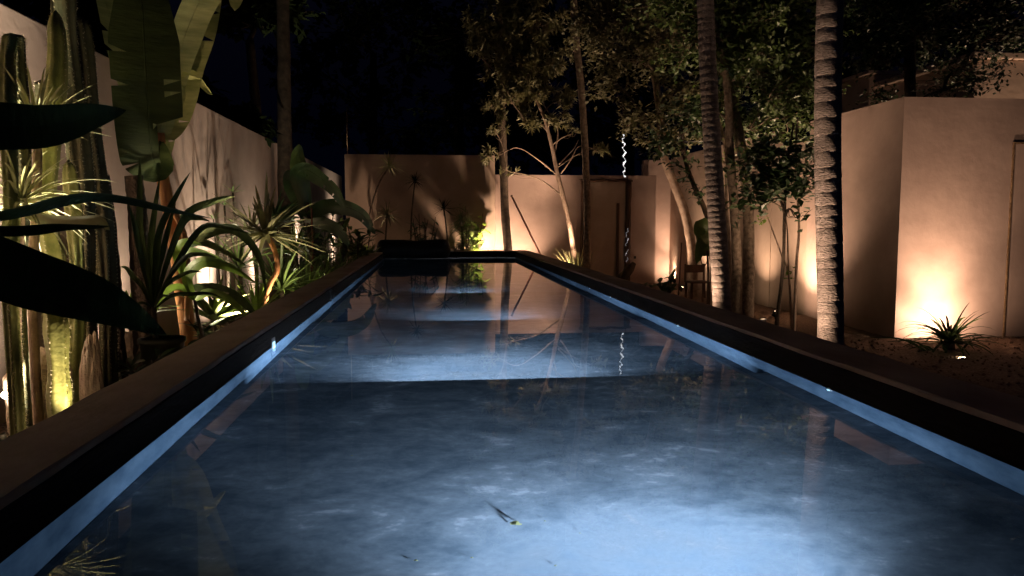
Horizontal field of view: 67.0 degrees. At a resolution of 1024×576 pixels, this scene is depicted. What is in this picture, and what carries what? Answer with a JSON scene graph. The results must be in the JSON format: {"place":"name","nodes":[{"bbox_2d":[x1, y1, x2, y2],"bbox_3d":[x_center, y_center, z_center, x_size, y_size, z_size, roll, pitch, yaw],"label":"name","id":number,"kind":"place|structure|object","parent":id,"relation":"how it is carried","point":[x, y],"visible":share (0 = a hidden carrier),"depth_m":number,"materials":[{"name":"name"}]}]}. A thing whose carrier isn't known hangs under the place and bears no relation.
{"place":"outdoors","nodes":[
{"label":"outdoors","id":0,"kind":"place"},
{"bbox_2d":[33,80,43,102],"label":"column cactus","id":1,"kind":"object","parent":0,"point":[37,86],"depth_m":5.45,"materials":[{"name":"green plant"}]},
{"bbox_2d":[125,291,183,331],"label":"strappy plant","id":2,"kind":"object","parent":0,"point":[126,292],"visible":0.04,"depth_m":7.37,"materials":[{"name":"green plant"}]},
{"bbox_2d":[0,253,346,436],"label":"ground","id":3,"kind":"structure","parent":0,"point":[3,426],"depth_m":5.82,"materials":[{"name":"soil"}]},
{"bbox_2d":[0,432,7,440],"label":"garden spotlight","id":4,"kind":"object","parent":3,"relation":"on","point":[3,435],"visible":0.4,"depth_m":4.97,"materials":[{"name":"metal"}]},
{"bbox_2d":[1,391,7,399],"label":"twin spotlight","id":5,"kind":"object","parent":3,"relation":"on","point":[4,394],"visible":0.3,"depth_m":4.97,"materials":[{"name":"metal"}]},
{"bbox_2d":[0,32,27,436],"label":"column cactus","id":6,"kind":"object","parent":3,"relation":"on","point":[9,46],"depth_m":4.42,"materials":[{"name":"green plant"}]},
{"bbox_2d":[13,32,32,428],"bbox_3d":[-3.225,-0.289,5.110,0.173,2.738,0.195,-1,5,-6],"label":"column cactus","id":7,"kind":"object","parent":3,"relation":"on","point":[25,154],"depth_m":5.07,"materials":[{"name":"green plant"}]},
{"bbox_2d":[2,347,72,434],"bbox_3d":[-3.287,0.710,5.351,0.487,0.748,0.354,-1,5,-6],"label":"rock","id":8,"kind":"object","parent":3,"relation":"on","point":[43,360],"visible":0.07,"depth_m":5.26,"materials":[{"name":"stone"}]},
{"bbox_2d":[39,10,73,404],"bbox_3d":[-2.957,-0.355,5.010,0.233,2.887,0.383,-1,5,-6],"label":"column cactus","id":9,"kind":"object","parent":3,"relation":"on","point":[57,66],"depth_m":4.97,"materials":[{"name":"green plant"}]},
{"bbox_2d":[40,313,73,417],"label":"column cactus","id":10,"kind":"object","parent":3,"relation":"on","point":[57,341],"depth_m":4.66,"materials":[{"name":"green plant"}]},
{"bbox_2d":[5,65,110,424],"bbox_3d":[-2.851,-0.089,4.713,0.790,2.508,0.819,-4,6,-38],"label":"yucca","id":11,"kind":"object","parent":3,"relation":"on","point":[35,365],"visible":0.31,"depth_m":4.72,"materials":[{"name":"green plant"}]},
{"bbox_2d":[0,149,119,414],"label":"yucca","id":12,"kind":"object","parent":3,"relation":"on","point":[48,217],"visible":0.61,"depth_m":4.40,"materials":[{"name":"green plant"}]},
{"bbox_2d":[61,160,87,403],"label":"column cactus","id":13,"kind":"object","parent":3,"relation":"on","point":[76,251],"depth_m":5.39,"materials":[{"name":"green plant"}]},
{"bbox_2d":[50,0,100,346],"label":"column cactus","id":14,"kind":"object","parent":3,"relation":"on","point":[78,149],"depth_m":5.63,"materials":[{"name":"green plant"}]},
{"bbox_2d":[79,331,103,399],"bbox_3d":[-2.882,0.690,5.306,0.148,0.802,0.144,3,6,30],"label":"rock","id":15,"kind":"object","parent":3,"relation":"on","point":[90,376],"visible":0.55,"depth_m":5.25,"materials":[{"name":"stone"}]},
{"bbox_2d":[77,16,120,387],"bbox_3d":[-3.200,-0.527,5.977,0.286,3.064,0.194,-1,5,-6],"label":"column cactus","id":16,"kind":"object","parent":3,"relation":"on","point":[106,259],"depth_m":5.93,"materials":[{"name":"green plant"}]},
{"bbox_2d":[0,102,212,334],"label":"leaf plant","id":17,"kind":"object","parent":3,"relation":"on","point":[31,279],"visible":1,"depth_m":1.97,"materials":[{"name":"green plant"}]},
{"bbox_2d":[108,175,127,378],"bbox_3d":[-3.316,0.047,6.414,0.247,1.946,0.208,-1,5,-6],"label":"bare tree","id":18,"kind":"object","parent":3,"relation":"on","point":[122,354],"visible":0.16,"depth_m":6.41,"materials":[{"name":"brown plant"}]},
{"bbox_2d":[124,331,133,375],"bbox_3d":[-3.418,0.657,6.871,0.274,0.581,0.274,-4,7,-41],"label":"rock","id":19,"kind":"object","parent":3,"relation":"on","point":[128,337],"visible":0.08,"depth_m":6.81,"materials":[{"name":"stone"}]},
{"bbox_2d":[124,175,152,366],"bbox_3d":[-3.181,0.022,6.631,0.220,1.957,0.216,-1,5,-6],"label":"bare tree","id":20,"kind":"object","parent":3,"relation":"on","point":[137,293],"visible":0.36,"depth_m":6.55,"materials":[{"name":"brown plant"}]},
{"bbox_2d":[113,347,177,378],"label":"plant","id":21,"kind":"object","parent":3,"relation":"on","point":[132,366],"visible":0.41,"depth_m":6.17,"materials":[{"name":"green plant"}]},
{"bbox_2d":[137,335,186,366],"bbox_3d":[-2.892,0.681,6.415,0.370,0.540,0.370,-1,5,-6],"label":"plant pot","id":22,"kind":"object","parent":3,"relation":"on","point":[150,344],"visible":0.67,"depth_m":6.26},
{"bbox_2d":[121,159,252,337],"bbox_3d":[-2.664,-0.186,6.390,0.960,1.790,0.865,2,5,17],"label":"cordyline","id":23,"kind":"object","parent":22,"relation":"in","point":[151,257],"visible":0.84,"depth_m":6.40,"materials":[{"name":"green plant"}]},
{"bbox_2d":[96,0,242,345],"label":"banana plant","id":24,"kind":"object","parent":3,"relation":"on","point":[159,54],"visible":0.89,"depth_m":6.19,"materials":[{"name":"green plant"}]},
{"bbox_2d":[0,3,343,423],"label":"garden wall","id":25,"kind":"structure","parent":3,"relation":"on","point":[216,154],"depth_m":10.74,"materials":[{"name":"paint"}]},
{"bbox_2d":[156,238,255,338],"bbox_3d":[-2.734,0.256,7.079,0.982,1.413,0.551,1,5,7],"label":"broad leaf plant","id":26,"kind":"object","parent":3,"relation":"on","point":[199,263],"visible":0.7,"depth_m":7.05,"materials":[{"name":"green plant"}]},
{"bbox_2d":[178,317,233,346],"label":"plant","id":27,"kind":"object","parent":3,"relation":"on","point":[214,324],"visible":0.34,"depth_m":7.62,"materials":[{"name":"green plant"}]},
{"bbox_2d":[162,274,260,329],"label":"strappy plant","id":28,"kind":"object","parent":3,"relation":"on","point":[215,309],"visible":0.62,"depth_m":8.31,"materials":[{"name":"green plant"}]},
{"bbox_2d":[204,208,226,283],"bbox_3d":[-4.182,-0.256,10.898,0.399,1.737,0.317,4,6,40],"label":"thin cane","id":29,"kind":"object","parent":3,"relation":"on","point":[215,251],"visible":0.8,"depth_m":10.83,"materials":[{"name":"brown plant"}]},
{"bbox_2d":[216,241,226,323],"bbox_3d":[-4.289,-0.093,11.561,0.284,1.299,0.396,-4,7,-42],"label":"thin cane","id":30,"kind":"object","parent":3,"relation":"on","point":[225,274],"visible":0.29,"depth_m":11.51,"materials":[{"name":"brown plant"}]},
{"bbox_2d":[180,196,266,312],"bbox_3d":[-3.024,-0.044,8.101,1.339,1.835,0.369,2,5,19],"label":"broad leaf plant","id":31,"kind":"object","parent":3,"relation":"on","point":[208,233],"visible":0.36,"depth_m":7.96,"materials":[{"name":"green plant"}]},
{"bbox_2d":[220,200,233,324],"bbox_3d":[-4.176,-0.381,11.371,0.353,1.907,0.237,5,7,43],"label":"thin cane","id":32,"kind":"object","parent":3,"relation":"on","point":[227,257],"visible":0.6,"depth_m":11.32,"materials":[{"name":"brown plant"}]},
{"bbox_2d":[194,279,264,324],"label":"strappy plant","id":33,"kind":"object","parent":3,"relation":"on","point":[230,307],"visible":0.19,"depth_m":9.02,"materials":[{"name":"green plant"}]},
{"bbox_2d":[228,184,242,290],"bbox_3d":[-4.177,-0.529,11.724,0.350,2.140,0.307,3,6,30],"label":"thin cane","id":34,"kind":"object","parent":3,"relation":"on","point":[235,238],"visible":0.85,"depth_m":11.65,"materials":[{"name":"brown plant"}]},
{"bbox_2d":[196,223,278,318],"bbox_3d":[-3.628,-0.122,10.335,1.268,1.552,1.377,-1,5,-6],"label":"sword leaf clump","id":35,"kind":"object","parent":3,"relation":"on","point":[239,255],"visible":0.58,"depth_m":10.28,"materials":[{"name":"green plant"}]},
{"bbox_2d":[216,202,294,292],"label":"strappy plant","id":36,"kind":"object","parent":3,"relation":"on","point":[254,220],"visible":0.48,"depth_m":10.62,"materials":[{"name":"green plant"}]},
{"bbox_2d":[226,262,293,309],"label":"sword leaf clump","id":37,"kind":"object","parent":3,"relation":"on","point":[257,298],"visible":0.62,"depth_m":8.75,"materials":[{"name":"green leaf"}]},
{"bbox_2d":[209,172,323,305],"bbox_3d":[-2.982,-0.323,9.425,1.324,2.164,1.380,4,6,41],"label":"dracaena","id":38,"kind":"object","parent":3,"relation":"on","point":[268,225],"visible":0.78,"depth_m":9.28,"materials":[{"name":"green plant"}]},
{"bbox_2d":[215,0,326,115],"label":"forest tree","id":39,"kind":"object","parent":3,"relation":"on","point":[254,15],"visible":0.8,"depth_m":16.39,"materials":[{"name":"green plant"}]},
{"bbox_2d":[238,187,306,299],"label":"strappy plant","id":40,"kind":"object","parent":3,"relation":"on","point":[277,208],"visible":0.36,"depth_m":12.75,"materials":[{"name":"green plant"}]},
{"bbox_2d":[231,236,328,297],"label":"strappy plant","id":41,"kind":"object","parent":3,"relation":"on","point":[284,278],"visible":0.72,"depth_m":10.10,"materials":[{"name":"green plant"}]},
{"bbox_2d":[276,0,294,294],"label":"forest tree","id":42,"kind":"object","parent":3,"relation":"on","point":[284,124],"visible":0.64,"depth_m":15.64,"materials":[{"name":"brown plant"}]},
{"bbox_2d":[247,218,342,288],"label":"strappy plant","id":43,"kind":"object","parent":3,"relation":"on","point":[301,234],"visible":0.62,"depth_m":11.51,"materials":[{"name":"green plant"}]},
{"bbox_2d":[272,250,320,296],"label":"leafy bush","id":44,"kind":"object","parent":3,"relation":"on","point":[301,259],"visible":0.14,"depth_m":12.23,"materials":[{"name":"green plant"}]},
{"bbox_2d":[311,208,312,271],"bbox_3d":[-3.287,-0.420,12.737,0.045,1.787,0.038,-1,5,-6],"label":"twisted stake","id":45,"kind":"object","parent":3,"relation":"on","point":[312,233],"visible":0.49,"depth_m":12.68,"materials":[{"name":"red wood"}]},
{"bbox_2d":[286,263,337,290],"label":"strappy plant","id":46,"kind":"object","parent":3,"relation":"on","point":[310,276],"visible":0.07,"depth_m":12.02,"materials":[{"name":"green plant"}]},
{"bbox_2d":[267,238,360,293],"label":"sword leaf clump","id":47,"kind":"object","parent":3,"relation":"on","point":[307,271],"visible":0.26,"depth_m":10.92,"materials":[{"name":"green plant"}]},
{"bbox_2d":[285,214,343,276],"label":"leafy bush","id":48,"kind":"object","parent":3,"relation":"on","point":[330,236],"visible":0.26,"depth_m":13.77,"materials":[{"name":"green plant"}]},
{"bbox_2d":[271,144,375,273],"bbox_3d":[-3.155,-0.994,13.164,1.677,2.860,1.120,-1,5,-6],"label":"banana plant","id":49,"kind":"object","parent":3,"relation":"on","point":[300,175],"visible":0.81,"depth_m":12.94,"materials":[{"name":"green plant"}]},
{"bbox_2d":[308,253,350,277],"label":"strappy plant","id":50,"kind":"object","parent":3,"relation":"on","point":[327,264],"visible":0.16,"depth_m":12.44,"materials":[{"name":"green plant"}]},
{"bbox_2d":[312,204,352,272],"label":"leafy bush","id":51,"kind":"object","parent":3,"relation":"on","point":[325,237],"visible":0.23,"depth_m":16.61,"materials":[{"name":"green plant"}]},
{"bbox_2d":[321,249,365,270],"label":"strappy plant","id":52,"kind":"object","parent":3,"relation":"on","point":[336,265],"visible":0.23,"depth_m":13.91,"materials":[{"name":"green plant"}]},
{"bbox_2d":[327,237,375,257],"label":"strappy plant","id":53,"kind":"object","parent":3,"relation":"on","point":[352,246],"visible":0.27,"depth_m":15.29,"materials":[{"name":"green plant"}]},
{"bbox_2d":[334,216,384,261],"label":"leafy bush","id":54,"kind":"object","parent":3,"relation":"on","point":[362,247],"visible":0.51,"depth_m":14.76,"materials":[{"name":"green plant"}]},
{"bbox_2d":[259,0,476,154],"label":"forest tree","id":55,"kind":"object","parent":3,"relation":"on","point":[375,92],"visible":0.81,"depth_m":32.26,"materials":[{"name":"green plant"}]},
{"bbox_2d":[364,243,379,252],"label":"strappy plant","id":56,"kind":"object","parent":3,"relation":"on","point":[372,248],"visible":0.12,"depth_m":16.36,"materials":[{"name":"green plant"}]},
{"bbox_2d":[369,152,403,249],"bbox_3d":[-2.727,-1.459,17.054,0.960,3.116,0.872,-1,5,-6],"label":"spiky dracaena","id":57,"kind":"object","parent":3,"relation":"on","point":[389,164],"visible":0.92,"depth_m":16.99,"materials":[{"name":"green plant"}]},
{"bbox_2d":[373,202,401,239],"bbox_3d":[-2.761,-0.957,17.178,0.857,2.094,0.812,2,5,25],"label":"spiky dracaena","id":58,"kind":"object","parent":3,"relation":"on","point":[387,214],"visible":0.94,"depth_m":17.12,"materials":[{"name":"green plant"}]},
{"bbox_2d":[404,172,422,239],"bbox_3d":[-2.254,-1.343,17.872,0.576,2.745,0.612,-1,5,-6],"label":"spiky dracaena","id":59,"kind":"object","parent":3,"relation":"on","point":[414,179],"visible":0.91,"depth_m":17.79,"materials":[{"name":"green plant"}]},
{"bbox_2d":[345,154,494,261],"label":"garden wall","id":60,"kind":"structure","parent":3,"relation":"on","point":[467,182],"depth_m":18.07,"materials":[{"name":"grey paint"}]},
{"bbox_2d":[346,107,347,153],"bbox_3d":[-3.805,-3.619,17.857,0.027,1.118,0.023,-1,5,-6],"label":"thin mast","id":61,"kind":"object","parent":60,"relation":"on","point":[347,130],"visible":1,"depth_m":17.85,"materials":[{"name":"grey metal"}]},
{"bbox_2d":[405,214,439,240],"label":"leafy bush","id":62,"kind":"object","parent":3,"relation":"on","point":[424,224],"visible":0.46,"depth_m":17.58,"materials":[{"name":"green plant"}]},
{"bbox_2d":[434,198,455,240],"bbox_3d":[-1.550,-1.034,17.896,0.688,2.124,0.689,-4,6,-36],"label":"spiky dracaena","id":63,"kind":"object","parent":3,"relation":"on","point":[443,207],"visible":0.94,"depth_m":17.87,"materials":[{"name":"green plant"}]},
{"bbox_2d":[449,210,471,241],"bbox_3d":[-1.174,-0.910,17.885,0.694,1.880,0.640,-1,5,-6],"label":"spiky dracaena","id":64,"kind":"object","parent":3,"relation":"on","point":[460,220],"visible":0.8,"depth_m":17.78,"materials":[{"name":"green plant"}]},
{"bbox_2d":[443,203,483,251],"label":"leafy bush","id":65,"kind":"object","parent":3,"relation":"on","point":[464,241],"visible":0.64,"depth_m":17.59,"materials":[{"name":"green plant"}]},
{"bbox_2d":[464,214,490,249],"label":"bright leaf plant","id":66,"kind":"object","parent":3,"relation":"on","point":[479,241],"visible":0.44,"depth_m":17.96,"materials":[{"name":"green plant"}]},
{"bbox_2d":[496,1,511,249],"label":"dark tree","id":67,"kind":"object","parent":3,"relation":"on","point":[505,222],"visible":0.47,"depth_m":17.66,"materials":[{"name":"brown plant"}]},
{"bbox_2d":[398,0,619,174],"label":"forest tree","id":68,"kind":"object","parent":3,"relation":"on","point":[462,73],"visible":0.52,"depth_m":26.33,"materials":[{"name":"green plant"}]},
{"bbox_2d":[0,250,1023,562],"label":"swimming pool","id":69,"kind":"structure","parent":3,"relation":"on","point":[56,466],"depth_m":3.15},
{"bbox_2d":[373,239,452,258],"bbox_3d":[-2.148,-0.815,16.880,1.730,0.493,0.622,-1,5,-6],"label":"pool cover roll","id":70,"kind":"object","parent":69,"relation":"on","point":[408,249],"visible":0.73,"depth_m":16.61,"materials":[{"name":"metal"}]},
{"bbox_2d":[0,257,1023,575],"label":"water","id":71,"kind":"structure","parent":69,"relation":"in","point":[460,417],"depth_m":2.53,"materials":[{"name":"blue liquid"}]},
{"bbox_2d":[461,0,609,263],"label":"slender tree","id":72,"kind":"object","parent":3,"relation":"on","point":[527,61],"visible":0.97,"depth_m":16.30,"materials":[{"name":"green plant"}]},
{"bbox_2d":[495,175,655,282],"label":"garden wall","id":73,"kind":"structure","parent":3,"relation":"on","point":[539,203],"depth_m":18.45,"materials":[{"name":"paint"}]},
{"bbox_2d":[580,179,632,280],"bbox_3d":[2.249,-1.346,18.540,1.284,2.537,0.161,-1,5,-6],"label":"garden door","id":74,"kind":"structure","parent":73,"relation":"attached to","point":[610,200],"depth_m":18.54,"materials":[{"name":"brown wood"}]},
{"bbox_2d":[590,182,625,276],"bbox_3d":[2.249,-1.320,18.550,0.972,2.422,0.085,-1,5,-6],"label":"door panel","id":75,"kind":"structure","parent":74,"relation":"in","point":[607,199],"depth_m":18.55,"materials":[{"name":"brown paint"}]},
{"bbox_2d":[570,0,590,268],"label":"slim palm","id":76,"kind":"object","parent":3,"relation":"on","point":[585,166],"visible":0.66,"depth_m":15.99,"materials":[{"name":"brown plant"}]},
{"bbox_2d":[555,245,607,270],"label":"pale tuft","id":77,"kind":"object","parent":3,"relation":"on","point":[577,261],"visible":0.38,"depth_m":16.95,"materials":[{"name":"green plant"}]},
{"bbox_2d":[538,0,768,174],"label":"forest tree","id":78,"kind":"object","parent":3,"relation":"on","point":[605,132],"visible":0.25,"depth_m":26.01,"materials":[{"name":"green plant"}]},
{"bbox_2d":[641,160,670,282],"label":"garden wall","id":79,"kind":"structure","parent":3,"relation":"on","point":[662,234],"depth_m":19.01,"materials":[{"name":"paint"}]},
{"bbox_2d":[652,268,676,292],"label":"plant","id":80,"kind":"object","parent":3,"relation":"on","point":[669,288],"visible":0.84,"depth_m":14.39,"materials":[{"name":"green plant"}]},
{"bbox_2d":[694,218,710,304],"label":"split leaf plant","id":81,"kind":"object","parent":3,"relation":"on","point":[701,233],"visible":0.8,"depth_m":12.26,"materials":[{"name":"green plant"}]},
{"bbox_2d":[612,0,859,317],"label":"mottled tree","id":82,"kind":"object","parent":3,"relation":"on","point":[793,79],"visible":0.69,"depth_m":10.84,"materials":[{"name":"green plant"}]},
{"bbox_2d":[669,131,808,314],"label":"garden wall","id":83,"kind":"structure","parent":3,"relation":"on","point":[768,257],"depth_m":13.71,"materials":[{"name":"grey paint"}]},
{"bbox_2d":[842,70,903,112],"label":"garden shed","id":84,"kind":"structure","parent":3,"relation":"on","point":[851,97],"depth_m":16.92,"materials":[{"name":"brown paint"}]},
{"bbox_2d":[734,0,1023,140],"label":"forest tree","id":85,"kind":"object","parent":3,"relation":"on","point":[847,73],"visible":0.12,"depth_m":22.37,"materials":[{"name":"green plant"}]},
{"bbox_2d":[804,97,1023,337],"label":"garden wall","id":86,"kind":"structure","parent":3,"relation":"on","point":[926,182],"depth_m":9.85,"materials":[{"name":"paint"}]},
{"bbox_2d":[1002,142,1023,336],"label":"panel door","id":87,"kind":"structure","parent":86,"relation":"attached to","point":[1013,318],"depth_m":9.92,"materials":[{"name":"paint"}]},
{"bbox_2d":[1005,144,1023,335],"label":"door panel","id":88,"kind":"structure","parent":87,"relation":"in","point":[1014,323],"depth_m":9.92,"materials":[{"name":"paint"}]},
{"bbox_2d":[842,0,1023,109],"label":"dark tree","id":89,"kind":"object","parent":3,"relation":"on","point":[911,11],"visible":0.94,"depth_m":11.77,"materials":[{"name":"green plant"}]},
{"bbox_2d":[874,51,1023,103],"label":"neighbour house","id":90,"kind":"structure","parent":3,"relation":"on","point":[1014,89],"depth_m":13.76,"materials":[{"name":"grey paint"}]},
{"bbox_2d":[0,0,1023,219],"label":"sky","id":91,"kind":"structure","parent":0,"point":[226,64],"materials":[{"name":"black"}]},
{"bbox_2d":[622,127,626,176],"bbox_3d":[2.572,-3.633,17.720,0.109,2.175,0.092,-1,5,-6],"label":"string light","id":92,"kind":"object","parent":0,"point":[624,162],"visible":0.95,"depth_m":17.76,"materials":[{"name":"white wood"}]},
{"bbox_2d":[638,283,1023,397],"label":"gravel yard","id":93,"kind":"structure","parent":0,"point":[805,324],"depth_m":8.74,"materials":[{"name":"gravel"}]},
{"bbox_2d":[511,195,540,253],"bbox_3d":[0.504,-1.078,17.868,1.101,2.136,0.050,-1,5,-9],"label":"leaning pole","id":94,"kind":"object","parent":93,"relation":"on","point":[529,232],"visible":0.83,"depth_m":17.79,"materials":[{"name":"red wood"}]},
{"bbox_2d":[616,261,635,279],"bbox_3d":[2.434,-0.277,16.883,0.558,0.605,0.236,-1,5,-6],"label":"fallen log","id":95,"kind":"object","parent":93,"relation":"on","point":[626,272],"visible":0.66,"depth_m":16.81,"materials":[{"name":"brown wood"}]},
{"bbox_2d":[557,0,703,297],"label":"curved tree","id":96,"kind":"object","parent":93,"relation":"on","point":[589,27],"visible":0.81,"depth_m":14.29,"materials":[{"name":"green plant"}]},
{"bbox_2d":[638,86,707,218],"bbox_3d":[2.750,-1.373,12.534,1.435,3.724,1.233,1,5,9],"label":"curved tree","id":97,"kind":"object","parent":93,"relation":"on","point":[693,105],"visible":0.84,"depth_m":12.58,"materials":[{"name":"green plant"}]},
{"bbox_2d":[678,243,681,295],"bbox_3d":[3.359,-0.358,15.462,0.068,1.096,0.023,-1,5,-6],"label":"thin stick","id":98,"kind":"object","parent":93,"relation":"on","point":[680,269],"visible":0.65,"depth_m":15.46,"materials":[{"name":"brown wood"}]},
{"bbox_2d":[684,264,709,301],"bbox_3d":[3.377,-0.075,14.075,0.380,0.711,0.380,-1,5,-6],"label":"garden chair","id":99,"kind":"object","parent":93,"relation":"on","point":[693,268],"visible":0.78,"depth_m":14.21,"materials":[{"name":"brown wood"}]},
{"bbox_2d":[696,0,731,311],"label":"ringed palm","id":100,"kind":"object","parent":93,"relation":"on","point":[719,256],"visible":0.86,"depth_m":8.92,"materials":[{"name":"brown plant"}]},
{"bbox_2d":[693,76,744,293],"bbox_3d":[2.933,-1.178,10.849,0.695,3.623,0.714,-1,5,-6],"label":"mottled tree","id":101,"kind":"object","parent":93,"relation":"on","point":[727,219],"visible":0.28,"depth_m":10.89,"materials":[{"name":"brown plant"}]},
{"bbox_2d":[684,0,790,313],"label":"mottled tree","id":102,"kind":"object","parent":93,"relation":"on","point":[726,49],"visible":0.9,"depth_m":10.25,"materials":[{"name":"green plant"}]},
{"bbox_2d":[723,115,814,330],"bbox_3d":[3.533,-0.769,10.104,1.736,2.937,1.259,-2,5,-21],"label":"leafy sapling","id":103,"kind":"object","parent":93,"relation":"on","point":[766,149],"visible":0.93,"depth_m":10.03,"materials":[{"name":"green plant"}]},
{"bbox_2d":[814,0,843,344],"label":"ringed palm","id":104,"kind":"object","parent":93,"relation":"on","point":[827,151],"visible":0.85,"depth_m":6.07,"materials":[{"name":"grey plant"}]},
{"bbox_2d":[844,336,1023,396],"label":"loose stones","id":105,"kind":"object","parent":93,"relation":"on","point":[957,356],"visible":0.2,"depth_m":8.45,"materials":[{"name":"grey gravel"}]},
{"bbox_2d":[869,306,1007,355],"bbox_3d":[4.802,0.549,9.034,1.814,0.768,1.260,-1,5,-6],"label":"spiky rosette","id":106,"kind":"object","parent":93,"relation":"on","point":[948,336],"visible":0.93,"depth_m":8.90,"materials":[{"name":"green plant"}]}
]}

